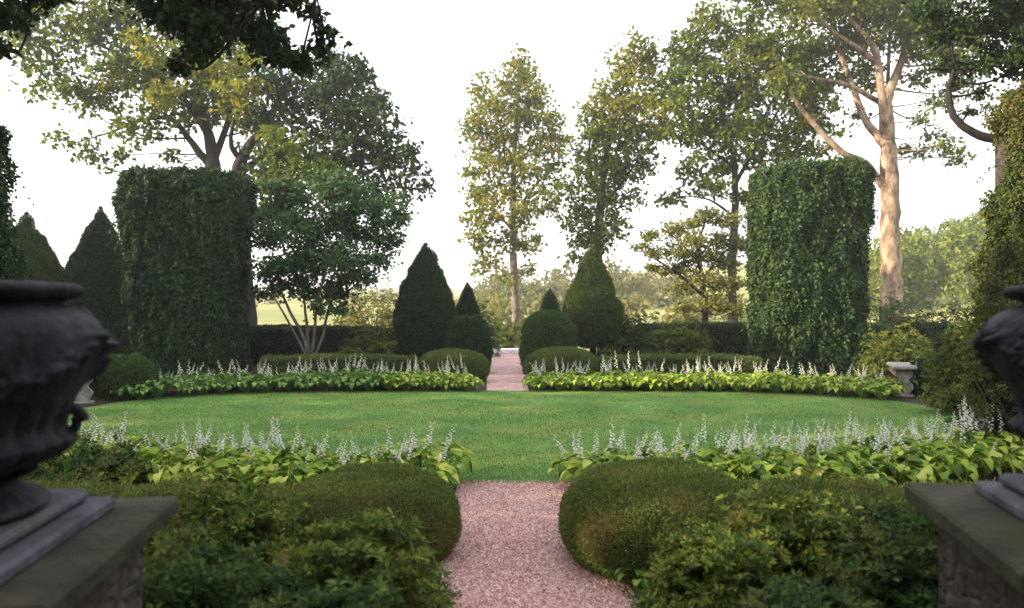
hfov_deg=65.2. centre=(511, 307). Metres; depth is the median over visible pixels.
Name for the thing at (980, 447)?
hosta plant
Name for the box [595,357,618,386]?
hosta plant
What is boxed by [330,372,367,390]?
hosta plant
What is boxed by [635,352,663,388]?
hosta plant
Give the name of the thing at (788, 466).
hosta plant
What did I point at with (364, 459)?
hosta plant
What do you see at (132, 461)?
groundcover plant
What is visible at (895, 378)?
hosta plant
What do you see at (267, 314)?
ground
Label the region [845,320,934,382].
garden shrub
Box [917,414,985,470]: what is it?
hosta plant
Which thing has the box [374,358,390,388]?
hosta plant
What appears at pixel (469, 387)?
hosta plant
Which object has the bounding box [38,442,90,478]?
hosta plant
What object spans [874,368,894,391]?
hosta plant
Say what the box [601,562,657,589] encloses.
plant
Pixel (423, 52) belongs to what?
sky
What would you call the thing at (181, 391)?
hosta plant
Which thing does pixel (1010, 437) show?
hosta plant
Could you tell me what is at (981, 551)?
stone pier
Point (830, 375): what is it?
hosta plant
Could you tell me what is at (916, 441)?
hosta plant
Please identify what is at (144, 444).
hosta plant
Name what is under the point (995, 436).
hosta plant
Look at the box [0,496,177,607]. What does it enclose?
stone pier
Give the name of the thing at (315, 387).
hosta plant
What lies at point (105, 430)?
hosta plant
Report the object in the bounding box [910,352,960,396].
clipped ball
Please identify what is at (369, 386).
hosta plant
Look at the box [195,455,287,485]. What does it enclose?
hosta plant
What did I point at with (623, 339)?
garden shrub
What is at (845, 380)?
hosta plant
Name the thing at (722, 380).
hosta plant
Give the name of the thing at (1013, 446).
hosta plant
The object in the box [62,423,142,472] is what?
hosta plant
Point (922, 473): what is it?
hosta plant
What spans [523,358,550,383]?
hosta plant
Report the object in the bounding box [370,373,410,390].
hosta plant
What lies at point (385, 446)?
hosta plant
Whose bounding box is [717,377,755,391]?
hosta plant
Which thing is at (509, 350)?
stone step
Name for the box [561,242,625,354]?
yew cone
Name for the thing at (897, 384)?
hosta plant
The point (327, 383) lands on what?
hosta plant
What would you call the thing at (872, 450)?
hosta plant
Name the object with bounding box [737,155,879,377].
ivy pillar
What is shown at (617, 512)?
clipped dome
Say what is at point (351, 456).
hosta plant
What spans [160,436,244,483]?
hosta plant
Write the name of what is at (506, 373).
gravel path
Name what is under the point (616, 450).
hosta plant
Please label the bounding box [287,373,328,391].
hosta plant
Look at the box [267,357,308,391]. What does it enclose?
hosta plant
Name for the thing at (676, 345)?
garden shrub
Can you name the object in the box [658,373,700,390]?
hosta plant
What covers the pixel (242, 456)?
hosta plant
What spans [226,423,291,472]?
hosta plant
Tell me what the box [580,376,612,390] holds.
hosta plant
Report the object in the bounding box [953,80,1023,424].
ivy pillar
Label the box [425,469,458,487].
hosta plant
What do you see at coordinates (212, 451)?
hosta plant
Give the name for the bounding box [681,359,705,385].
hosta plant
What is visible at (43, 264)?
clipped cone
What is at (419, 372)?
hosta plant
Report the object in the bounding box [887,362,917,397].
stone bench
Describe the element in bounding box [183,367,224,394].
hosta plant
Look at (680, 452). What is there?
hosta plant
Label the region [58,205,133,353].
clipped cone
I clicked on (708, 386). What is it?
hosta plant
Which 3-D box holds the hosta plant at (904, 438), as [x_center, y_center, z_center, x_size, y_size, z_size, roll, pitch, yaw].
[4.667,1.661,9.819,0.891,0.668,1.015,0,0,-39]
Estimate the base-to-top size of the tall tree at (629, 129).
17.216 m
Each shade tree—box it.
[0,0,299,174]
[228,43,436,325]
[640,0,837,321]
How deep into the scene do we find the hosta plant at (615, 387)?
19.14 m
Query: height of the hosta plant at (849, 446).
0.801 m
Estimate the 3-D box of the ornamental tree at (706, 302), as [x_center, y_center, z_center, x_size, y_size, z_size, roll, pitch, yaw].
[7.011,-1.059,30.992,5.094,6.136,2.949,0,0,0]
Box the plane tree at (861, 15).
[724,0,988,321]
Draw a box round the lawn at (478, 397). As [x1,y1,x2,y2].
[68,391,966,482]
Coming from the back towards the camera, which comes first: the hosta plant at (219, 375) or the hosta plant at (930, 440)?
the hosta plant at (219, 375)
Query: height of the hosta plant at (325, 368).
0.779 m
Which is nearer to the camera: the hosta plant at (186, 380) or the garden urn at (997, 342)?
the garden urn at (997, 342)
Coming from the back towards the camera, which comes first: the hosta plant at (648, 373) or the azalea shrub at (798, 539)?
the hosta plant at (648, 373)
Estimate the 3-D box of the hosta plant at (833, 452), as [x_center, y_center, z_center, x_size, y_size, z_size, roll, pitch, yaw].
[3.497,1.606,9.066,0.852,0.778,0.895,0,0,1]
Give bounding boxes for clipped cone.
[0,210,63,281]
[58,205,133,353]
[456,282,480,316]
[539,288,560,311]
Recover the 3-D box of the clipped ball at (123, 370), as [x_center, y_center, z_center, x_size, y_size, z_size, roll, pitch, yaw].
[-8.624,1.515,17.801,1.499,1.040,1.496,0,0,0]
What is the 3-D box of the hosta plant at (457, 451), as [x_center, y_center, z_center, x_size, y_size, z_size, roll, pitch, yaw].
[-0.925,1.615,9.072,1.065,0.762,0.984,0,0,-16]
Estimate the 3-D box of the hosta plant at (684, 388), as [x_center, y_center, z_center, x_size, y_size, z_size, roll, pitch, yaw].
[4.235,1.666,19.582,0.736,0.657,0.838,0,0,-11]
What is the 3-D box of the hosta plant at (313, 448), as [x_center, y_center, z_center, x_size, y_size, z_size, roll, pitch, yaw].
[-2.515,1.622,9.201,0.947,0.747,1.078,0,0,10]
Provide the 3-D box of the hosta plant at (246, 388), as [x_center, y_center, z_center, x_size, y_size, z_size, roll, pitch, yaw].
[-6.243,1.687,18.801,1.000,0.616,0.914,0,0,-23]
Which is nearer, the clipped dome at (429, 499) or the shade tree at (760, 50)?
the clipped dome at (429, 499)
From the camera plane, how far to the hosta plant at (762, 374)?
19.27 m
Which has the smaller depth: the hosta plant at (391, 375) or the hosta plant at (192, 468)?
the hosta plant at (192, 468)
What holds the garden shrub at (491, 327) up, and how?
on the garden soil
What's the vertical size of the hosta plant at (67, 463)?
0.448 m
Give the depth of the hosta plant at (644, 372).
20.16 m
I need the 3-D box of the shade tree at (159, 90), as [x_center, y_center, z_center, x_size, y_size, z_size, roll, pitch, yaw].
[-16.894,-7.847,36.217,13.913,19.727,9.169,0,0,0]
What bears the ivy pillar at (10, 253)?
on the garden soil
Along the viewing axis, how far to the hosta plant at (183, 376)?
19.32 m
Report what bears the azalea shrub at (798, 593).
on the garden soil
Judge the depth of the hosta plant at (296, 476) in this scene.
8.26 m
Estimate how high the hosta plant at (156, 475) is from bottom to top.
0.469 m
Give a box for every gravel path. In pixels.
[435,483,630,607]
[486,354,528,390]
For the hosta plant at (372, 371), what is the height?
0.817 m
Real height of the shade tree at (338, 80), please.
13.222 m
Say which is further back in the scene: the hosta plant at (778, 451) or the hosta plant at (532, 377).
the hosta plant at (532, 377)
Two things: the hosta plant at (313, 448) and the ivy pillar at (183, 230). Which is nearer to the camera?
the hosta plant at (313, 448)
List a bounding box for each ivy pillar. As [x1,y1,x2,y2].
[0,125,33,280]
[105,162,261,377]
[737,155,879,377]
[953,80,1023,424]
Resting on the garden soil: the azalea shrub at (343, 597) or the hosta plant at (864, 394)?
the azalea shrub at (343, 597)
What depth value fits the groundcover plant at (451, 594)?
5.28 m
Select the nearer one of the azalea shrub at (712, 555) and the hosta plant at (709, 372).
the azalea shrub at (712, 555)
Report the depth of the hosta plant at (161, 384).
17.63 m
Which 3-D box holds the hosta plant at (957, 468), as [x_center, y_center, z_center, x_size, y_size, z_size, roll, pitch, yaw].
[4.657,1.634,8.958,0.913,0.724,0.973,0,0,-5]
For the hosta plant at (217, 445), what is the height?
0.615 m
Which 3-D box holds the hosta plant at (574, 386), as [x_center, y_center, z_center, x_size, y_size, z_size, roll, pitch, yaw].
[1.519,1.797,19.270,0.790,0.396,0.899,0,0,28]
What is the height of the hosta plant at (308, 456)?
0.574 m
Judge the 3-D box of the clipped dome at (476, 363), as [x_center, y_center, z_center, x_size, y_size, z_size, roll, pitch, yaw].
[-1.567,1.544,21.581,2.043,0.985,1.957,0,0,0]
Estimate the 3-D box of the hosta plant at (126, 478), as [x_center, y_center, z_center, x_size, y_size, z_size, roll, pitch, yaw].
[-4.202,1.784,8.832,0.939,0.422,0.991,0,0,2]
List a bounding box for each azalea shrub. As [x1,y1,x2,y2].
[142,465,322,607]
[142,517,324,607]
[268,575,406,607]
[269,505,455,607]
[626,517,791,607]
[696,451,891,596]
[725,569,882,607]
[807,491,938,607]
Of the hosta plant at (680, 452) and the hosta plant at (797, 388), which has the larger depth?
the hosta plant at (797, 388)
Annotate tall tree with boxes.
[453,42,574,339]
[553,24,674,268]
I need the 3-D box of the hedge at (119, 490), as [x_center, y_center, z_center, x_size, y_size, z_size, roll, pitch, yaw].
[-4.732,1.662,6.487,6.251,0.693,1.407,0,0,9]
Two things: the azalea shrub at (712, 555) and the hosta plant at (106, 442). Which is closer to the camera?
the azalea shrub at (712, 555)
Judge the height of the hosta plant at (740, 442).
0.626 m
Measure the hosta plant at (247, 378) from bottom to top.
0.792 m
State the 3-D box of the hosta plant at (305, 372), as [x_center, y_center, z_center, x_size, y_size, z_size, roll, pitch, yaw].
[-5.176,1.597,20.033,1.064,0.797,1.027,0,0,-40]
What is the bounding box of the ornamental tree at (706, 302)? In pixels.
[628,202,747,321]
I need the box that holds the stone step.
[493,348,518,353]
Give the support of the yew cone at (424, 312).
on the garden soil
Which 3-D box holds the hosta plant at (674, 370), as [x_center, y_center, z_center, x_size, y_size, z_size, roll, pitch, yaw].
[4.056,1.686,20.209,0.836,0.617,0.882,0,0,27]
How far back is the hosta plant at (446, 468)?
8.62 m
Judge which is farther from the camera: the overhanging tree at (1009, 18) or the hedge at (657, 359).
the hedge at (657, 359)
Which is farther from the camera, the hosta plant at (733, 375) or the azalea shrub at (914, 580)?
the hosta plant at (733, 375)
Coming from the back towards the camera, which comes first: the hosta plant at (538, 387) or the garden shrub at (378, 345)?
the garden shrub at (378, 345)
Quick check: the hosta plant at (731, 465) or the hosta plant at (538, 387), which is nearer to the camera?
the hosta plant at (731, 465)
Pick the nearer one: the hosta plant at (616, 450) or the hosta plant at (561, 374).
the hosta plant at (616, 450)
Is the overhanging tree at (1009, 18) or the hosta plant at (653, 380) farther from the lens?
the hosta plant at (653, 380)
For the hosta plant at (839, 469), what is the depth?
8.40 m
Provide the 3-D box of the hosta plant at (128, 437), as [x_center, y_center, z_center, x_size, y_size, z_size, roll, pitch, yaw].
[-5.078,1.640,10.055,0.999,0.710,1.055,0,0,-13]
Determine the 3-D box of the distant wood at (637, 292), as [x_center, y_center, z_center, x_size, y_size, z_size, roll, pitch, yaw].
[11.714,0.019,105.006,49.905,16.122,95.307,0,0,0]
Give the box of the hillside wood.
[867,207,990,316]
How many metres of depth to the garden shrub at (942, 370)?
15.21 m
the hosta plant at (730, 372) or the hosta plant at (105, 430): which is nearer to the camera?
the hosta plant at (105, 430)
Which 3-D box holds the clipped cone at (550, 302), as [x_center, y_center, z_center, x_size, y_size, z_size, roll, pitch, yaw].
[1.281,0.659,27.000,1.069,2.698,1.041,0,0,0]
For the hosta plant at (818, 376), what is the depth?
19.45 m
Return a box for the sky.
[0,0,1023,288]
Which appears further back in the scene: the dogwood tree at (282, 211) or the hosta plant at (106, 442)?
the dogwood tree at (282, 211)
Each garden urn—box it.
[0,280,119,585]
[970,285,1023,520]
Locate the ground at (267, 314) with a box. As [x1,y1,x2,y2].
[255,260,994,350]
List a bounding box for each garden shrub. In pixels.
[102,292,134,355]
[323,276,400,354]
[337,321,418,360]
[477,298,503,356]
[489,316,522,347]
[588,311,665,362]
[640,306,719,354]
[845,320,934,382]
[867,286,944,366]
[889,299,984,361]
[911,309,971,416]
[935,268,1023,469]
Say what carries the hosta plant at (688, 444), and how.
on the garden soil
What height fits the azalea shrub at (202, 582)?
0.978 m
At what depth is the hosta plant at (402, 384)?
19.15 m
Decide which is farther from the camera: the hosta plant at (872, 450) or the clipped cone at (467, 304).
the clipped cone at (467, 304)
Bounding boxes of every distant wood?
[259,287,399,304]
[453,255,747,331]
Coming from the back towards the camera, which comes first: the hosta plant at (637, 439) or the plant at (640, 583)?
the hosta plant at (637, 439)
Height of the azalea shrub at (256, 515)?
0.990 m
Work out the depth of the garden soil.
19.39 m
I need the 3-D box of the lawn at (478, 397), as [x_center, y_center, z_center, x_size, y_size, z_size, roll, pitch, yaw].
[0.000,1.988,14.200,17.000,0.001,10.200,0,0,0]
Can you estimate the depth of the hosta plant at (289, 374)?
19.51 m
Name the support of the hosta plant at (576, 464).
on the garden soil
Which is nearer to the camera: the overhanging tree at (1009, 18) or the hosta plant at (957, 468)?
the hosta plant at (957, 468)
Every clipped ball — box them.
[90,353,159,400]
[442,314,492,369]
[518,309,578,373]
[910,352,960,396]
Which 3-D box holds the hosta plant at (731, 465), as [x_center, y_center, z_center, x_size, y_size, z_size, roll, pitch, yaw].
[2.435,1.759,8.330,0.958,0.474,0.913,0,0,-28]
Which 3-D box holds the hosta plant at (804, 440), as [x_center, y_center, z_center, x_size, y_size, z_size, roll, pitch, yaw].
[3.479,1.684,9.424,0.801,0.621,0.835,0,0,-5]
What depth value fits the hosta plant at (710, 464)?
8.16 m
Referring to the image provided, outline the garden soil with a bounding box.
[19,351,1023,607]
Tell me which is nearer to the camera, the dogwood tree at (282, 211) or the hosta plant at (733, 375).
the hosta plant at (733, 375)
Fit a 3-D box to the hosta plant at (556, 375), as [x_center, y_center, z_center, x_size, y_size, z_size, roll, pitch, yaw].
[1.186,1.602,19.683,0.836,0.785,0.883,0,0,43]
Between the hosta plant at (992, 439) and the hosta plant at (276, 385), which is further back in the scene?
the hosta plant at (276, 385)
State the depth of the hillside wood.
73.29 m
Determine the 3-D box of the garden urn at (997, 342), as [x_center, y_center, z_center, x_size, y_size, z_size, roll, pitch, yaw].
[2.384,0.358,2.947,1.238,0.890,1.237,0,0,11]
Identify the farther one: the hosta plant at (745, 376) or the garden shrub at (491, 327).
the garden shrub at (491, 327)
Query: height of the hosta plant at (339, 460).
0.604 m
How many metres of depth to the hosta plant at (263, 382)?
18.83 m
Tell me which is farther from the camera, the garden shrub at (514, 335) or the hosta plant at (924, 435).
the garden shrub at (514, 335)
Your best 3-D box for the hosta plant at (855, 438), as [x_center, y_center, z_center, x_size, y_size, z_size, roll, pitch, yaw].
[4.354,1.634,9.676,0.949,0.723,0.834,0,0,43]
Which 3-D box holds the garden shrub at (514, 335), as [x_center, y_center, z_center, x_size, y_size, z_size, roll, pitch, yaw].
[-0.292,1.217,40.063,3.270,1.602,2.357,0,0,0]
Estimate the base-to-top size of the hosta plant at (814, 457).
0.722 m
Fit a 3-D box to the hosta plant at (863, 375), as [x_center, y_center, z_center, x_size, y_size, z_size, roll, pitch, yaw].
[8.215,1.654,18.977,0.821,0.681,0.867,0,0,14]
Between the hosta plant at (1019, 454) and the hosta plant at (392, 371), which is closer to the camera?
the hosta plant at (1019, 454)
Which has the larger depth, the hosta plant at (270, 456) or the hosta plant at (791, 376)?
the hosta plant at (791, 376)
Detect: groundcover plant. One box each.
[19,432,173,488]
[408,576,462,607]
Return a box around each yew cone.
[390,241,457,359]
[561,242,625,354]
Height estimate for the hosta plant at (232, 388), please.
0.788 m
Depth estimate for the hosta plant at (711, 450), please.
8.69 m
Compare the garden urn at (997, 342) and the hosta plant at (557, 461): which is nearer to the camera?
the garden urn at (997, 342)
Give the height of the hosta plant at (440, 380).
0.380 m
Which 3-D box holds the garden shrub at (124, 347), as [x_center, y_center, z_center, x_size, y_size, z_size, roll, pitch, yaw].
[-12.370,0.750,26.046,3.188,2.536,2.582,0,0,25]
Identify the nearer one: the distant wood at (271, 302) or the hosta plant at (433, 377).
the hosta plant at (433, 377)
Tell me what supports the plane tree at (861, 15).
on the ground at (267, 314)
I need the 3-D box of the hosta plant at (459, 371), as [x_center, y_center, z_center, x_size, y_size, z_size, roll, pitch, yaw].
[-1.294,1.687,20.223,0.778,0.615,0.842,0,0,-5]
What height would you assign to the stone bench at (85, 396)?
0.710 m
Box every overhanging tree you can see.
[0,0,352,80]
[897,0,1023,142]
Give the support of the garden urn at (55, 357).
on the stone pier at (97, 563)
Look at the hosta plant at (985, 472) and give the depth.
9.20 m
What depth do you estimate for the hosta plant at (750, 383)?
18.76 m
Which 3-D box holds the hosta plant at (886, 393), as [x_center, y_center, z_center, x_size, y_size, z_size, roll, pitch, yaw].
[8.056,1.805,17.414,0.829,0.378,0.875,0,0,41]
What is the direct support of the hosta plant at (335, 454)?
on the garden soil
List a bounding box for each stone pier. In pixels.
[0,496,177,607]
[905,483,1023,607]
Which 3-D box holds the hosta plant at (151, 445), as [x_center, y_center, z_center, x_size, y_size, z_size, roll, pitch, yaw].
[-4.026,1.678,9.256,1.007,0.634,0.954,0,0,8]
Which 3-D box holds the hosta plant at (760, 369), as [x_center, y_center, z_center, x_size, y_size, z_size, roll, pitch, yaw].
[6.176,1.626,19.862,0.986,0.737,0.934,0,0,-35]
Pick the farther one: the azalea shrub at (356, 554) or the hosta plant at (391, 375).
the hosta plant at (391, 375)
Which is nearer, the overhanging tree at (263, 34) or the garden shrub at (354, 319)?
the overhanging tree at (263, 34)
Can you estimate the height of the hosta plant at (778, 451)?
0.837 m
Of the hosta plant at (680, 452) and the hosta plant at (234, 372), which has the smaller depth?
the hosta plant at (680, 452)
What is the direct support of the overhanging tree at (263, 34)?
on the garden soil
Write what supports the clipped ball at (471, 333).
on the garden soil
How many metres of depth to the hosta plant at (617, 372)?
19.55 m
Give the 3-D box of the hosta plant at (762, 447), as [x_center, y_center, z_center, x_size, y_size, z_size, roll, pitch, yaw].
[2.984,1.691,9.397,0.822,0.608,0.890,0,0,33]
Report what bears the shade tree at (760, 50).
on the ground at (267, 314)
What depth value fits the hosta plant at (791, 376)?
19.06 m
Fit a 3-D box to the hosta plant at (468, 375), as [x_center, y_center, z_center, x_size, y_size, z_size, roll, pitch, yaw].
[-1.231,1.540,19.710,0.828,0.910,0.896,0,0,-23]
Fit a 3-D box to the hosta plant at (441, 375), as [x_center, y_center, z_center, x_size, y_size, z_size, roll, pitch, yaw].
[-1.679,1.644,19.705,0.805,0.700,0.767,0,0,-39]
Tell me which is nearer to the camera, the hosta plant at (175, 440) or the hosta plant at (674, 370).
the hosta plant at (175, 440)
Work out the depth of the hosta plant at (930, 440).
9.48 m
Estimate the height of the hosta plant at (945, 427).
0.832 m
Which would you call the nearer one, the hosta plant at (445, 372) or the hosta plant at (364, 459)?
the hosta plant at (364, 459)
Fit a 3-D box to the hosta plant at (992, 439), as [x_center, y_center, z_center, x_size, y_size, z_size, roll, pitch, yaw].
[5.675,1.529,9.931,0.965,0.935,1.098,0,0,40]
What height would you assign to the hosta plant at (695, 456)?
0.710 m
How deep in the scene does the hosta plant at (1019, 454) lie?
9.49 m
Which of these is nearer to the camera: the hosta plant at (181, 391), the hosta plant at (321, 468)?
the hosta plant at (321, 468)
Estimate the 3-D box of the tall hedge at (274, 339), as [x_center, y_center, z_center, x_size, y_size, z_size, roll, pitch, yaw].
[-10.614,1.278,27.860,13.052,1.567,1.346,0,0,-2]
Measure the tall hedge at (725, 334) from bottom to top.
1.645 m
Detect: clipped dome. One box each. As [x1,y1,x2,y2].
[280,461,462,583]
[417,347,489,381]
[523,346,599,383]
[556,456,756,589]
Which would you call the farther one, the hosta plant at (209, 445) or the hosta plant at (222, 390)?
the hosta plant at (222, 390)
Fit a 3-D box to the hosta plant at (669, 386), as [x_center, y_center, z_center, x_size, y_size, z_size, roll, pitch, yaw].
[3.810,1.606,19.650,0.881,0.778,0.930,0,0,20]
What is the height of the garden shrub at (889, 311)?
2.976 m
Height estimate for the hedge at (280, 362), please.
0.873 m
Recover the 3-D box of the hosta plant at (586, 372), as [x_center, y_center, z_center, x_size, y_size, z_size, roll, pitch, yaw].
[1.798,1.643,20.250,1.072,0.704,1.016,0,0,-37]
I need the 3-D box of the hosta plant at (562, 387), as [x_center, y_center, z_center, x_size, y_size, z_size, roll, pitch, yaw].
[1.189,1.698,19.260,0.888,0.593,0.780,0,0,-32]
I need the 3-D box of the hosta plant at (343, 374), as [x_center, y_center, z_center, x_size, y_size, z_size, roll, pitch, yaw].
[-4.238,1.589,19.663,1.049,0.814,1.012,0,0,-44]
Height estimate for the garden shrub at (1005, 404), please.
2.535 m
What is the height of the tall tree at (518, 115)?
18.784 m
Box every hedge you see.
[20,476,296,572]
[247,323,387,365]
[258,352,417,383]
[598,352,764,383]
[621,320,968,363]
[736,474,999,567]
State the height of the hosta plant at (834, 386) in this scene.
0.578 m
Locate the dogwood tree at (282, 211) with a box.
[240,161,423,353]
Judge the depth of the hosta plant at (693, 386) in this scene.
18.95 m
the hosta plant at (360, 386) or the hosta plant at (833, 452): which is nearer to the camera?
the hosta plant at (833, 452)
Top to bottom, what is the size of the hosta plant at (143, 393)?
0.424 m
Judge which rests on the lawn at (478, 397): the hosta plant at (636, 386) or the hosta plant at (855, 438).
the hosta plant at (636, 386)
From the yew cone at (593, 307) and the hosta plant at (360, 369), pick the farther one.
the yew cone at (593, 307)
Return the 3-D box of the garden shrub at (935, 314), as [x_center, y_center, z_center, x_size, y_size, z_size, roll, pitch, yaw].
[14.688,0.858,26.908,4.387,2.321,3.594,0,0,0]
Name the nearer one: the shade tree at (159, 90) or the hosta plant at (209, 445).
the hosta plant at (209, 445)
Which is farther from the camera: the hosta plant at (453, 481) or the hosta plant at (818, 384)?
the hosta plant at (818, 384)
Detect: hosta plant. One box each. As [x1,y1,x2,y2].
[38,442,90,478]
[42,444,130,480]
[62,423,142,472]
[76,415,126,443]
[79,410,148,448]
[80,450,165,484]
[111,426,146,446]
[118,382,160,399]
[120,447,203,483]
[125,428,205,461]
[133,373,181,397]
[146,430,177,453]
[152,422,229,454]
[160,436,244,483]
[163,417,227,466]
[164,375,203,395]
[165,362,204,380]
[171,363,203,392]
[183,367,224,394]
[188,423,257,482]
[189,370,231,391]
[190,425,245,461]
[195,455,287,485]
[203,377,242,393]
[218,359,240,390]
[218,359,254,388]
[222,415,313,483]
[225,367,266,392]
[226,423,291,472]
[232,358,269,390]
[246,364,285,392]
[250,460,329,489]
[258,416,336,466]
[259,365,283,389]
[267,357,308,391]
[278,435,331,477]
[284,365,301,389]
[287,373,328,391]
[293,358,322,375]
[293,464,347,484]
[296,370,333,389]
[297,431,357,468]
[303,358,343,390]
[312,359,341,386]
[314,440,361,474]
[320,358,358,388]
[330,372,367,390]
[335,431,372,464]
[337,353,366,381]
[340,369,377,388]
[348,433,411,464]
[349,369,390,390]
[360,356,385,386]
[362,426,428,468]
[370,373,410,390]
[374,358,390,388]
[381,361,403,381]
[384,371,414,388]
[386,420,479,473]
[389,362,420,390]
[394,427,462,482]
[401,355,428,386]
[405,361,443,390]
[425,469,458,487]
[426,355,453,386]
[429,375,458,390]
[438,361,451,387]
[446,364,469,379]
[449,352,476,388]
[452,376,485,390]
[522,360,553,385]
[522,364,555,390]
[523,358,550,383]
[542,369,579,390]
[547,356,574,378]
[547,429,615,480]
[548,360,572,384]
[555,375,591,390]
[560,418,642,480]
[572,359,600,386]
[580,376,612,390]
[592,427,659,466]
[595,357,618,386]
[596,356,636,390]
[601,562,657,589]
[609,351,643,388]
[614,433,654,461]
[620,372,655,390]
[634,422,690,459]
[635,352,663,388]
[640,361,661,375]
[640,374,679,390]
[655,358,678,389]
[657,427,715,468]
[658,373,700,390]
[664,364,683,385]
[672,360,712,390]
[672,365,689,389]
[677,412,742,472]
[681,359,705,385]
[684,458,736,477]
[689,416,760,475]
[697,367,720,389]
[701,357,727,387]
[701,374,736,391]
[712,423,765,477]
[713,451,791,482]
[714,358,747,389]
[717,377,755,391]
[720,360,748,386]
[727,414,792,479]
[735,435,818,481]
[736,429,797,458]
[737,364,760,389]
[743,376,775,391]
[748,360,775,388]
[751,369,784,390]
[753,359,793,392]
[769,423,840,478]
[774,425,837,462]
[779,380,814,393]
[782,458,858,483]
[785,362,812,389]
[792,418,865,478]
[799,362,821,389]
[799,376,838,394]
[806,408,862,458]
[821,363,845,390]
[821,417,903,475]
[822,459,899,485]
[824,371,854,395]
[825,363,859,386]
[838,369,886,397]
[838,416,894,457]
[846,364,871,389]
[849,417,917,462]
[856,438,948,487]
[859,425,924,475]
[860,383,903,399]
[865,377,905,393]
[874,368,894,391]
[887,422,978,482]
[890,418,970,473]
[891,362,924,393]
[894,416,942,452]
[909,410,956,441]
[914,438,1013,481]
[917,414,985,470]
[935,395,1016,456]
[938,440,1023,478]
[939,399,990,444]
[966,402,1023,464]
[988,417,1006,437]
[988,442,1023,472]
[1001,439,1023,468]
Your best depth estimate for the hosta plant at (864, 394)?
17.67 m
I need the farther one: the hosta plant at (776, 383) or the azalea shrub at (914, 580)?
the hosta plant at (776, 383)
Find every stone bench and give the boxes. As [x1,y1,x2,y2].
[74,380,97,404]
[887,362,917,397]
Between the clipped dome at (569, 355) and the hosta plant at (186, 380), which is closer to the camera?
the hosta plant at (186, 380)
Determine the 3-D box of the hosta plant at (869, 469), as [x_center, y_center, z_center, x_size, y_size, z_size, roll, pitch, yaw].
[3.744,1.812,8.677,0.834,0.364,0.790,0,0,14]
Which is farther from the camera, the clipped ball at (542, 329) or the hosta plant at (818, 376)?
the clipped ball at (542, 329)
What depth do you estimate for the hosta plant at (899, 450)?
9.34 m
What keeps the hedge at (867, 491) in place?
on the garden soil

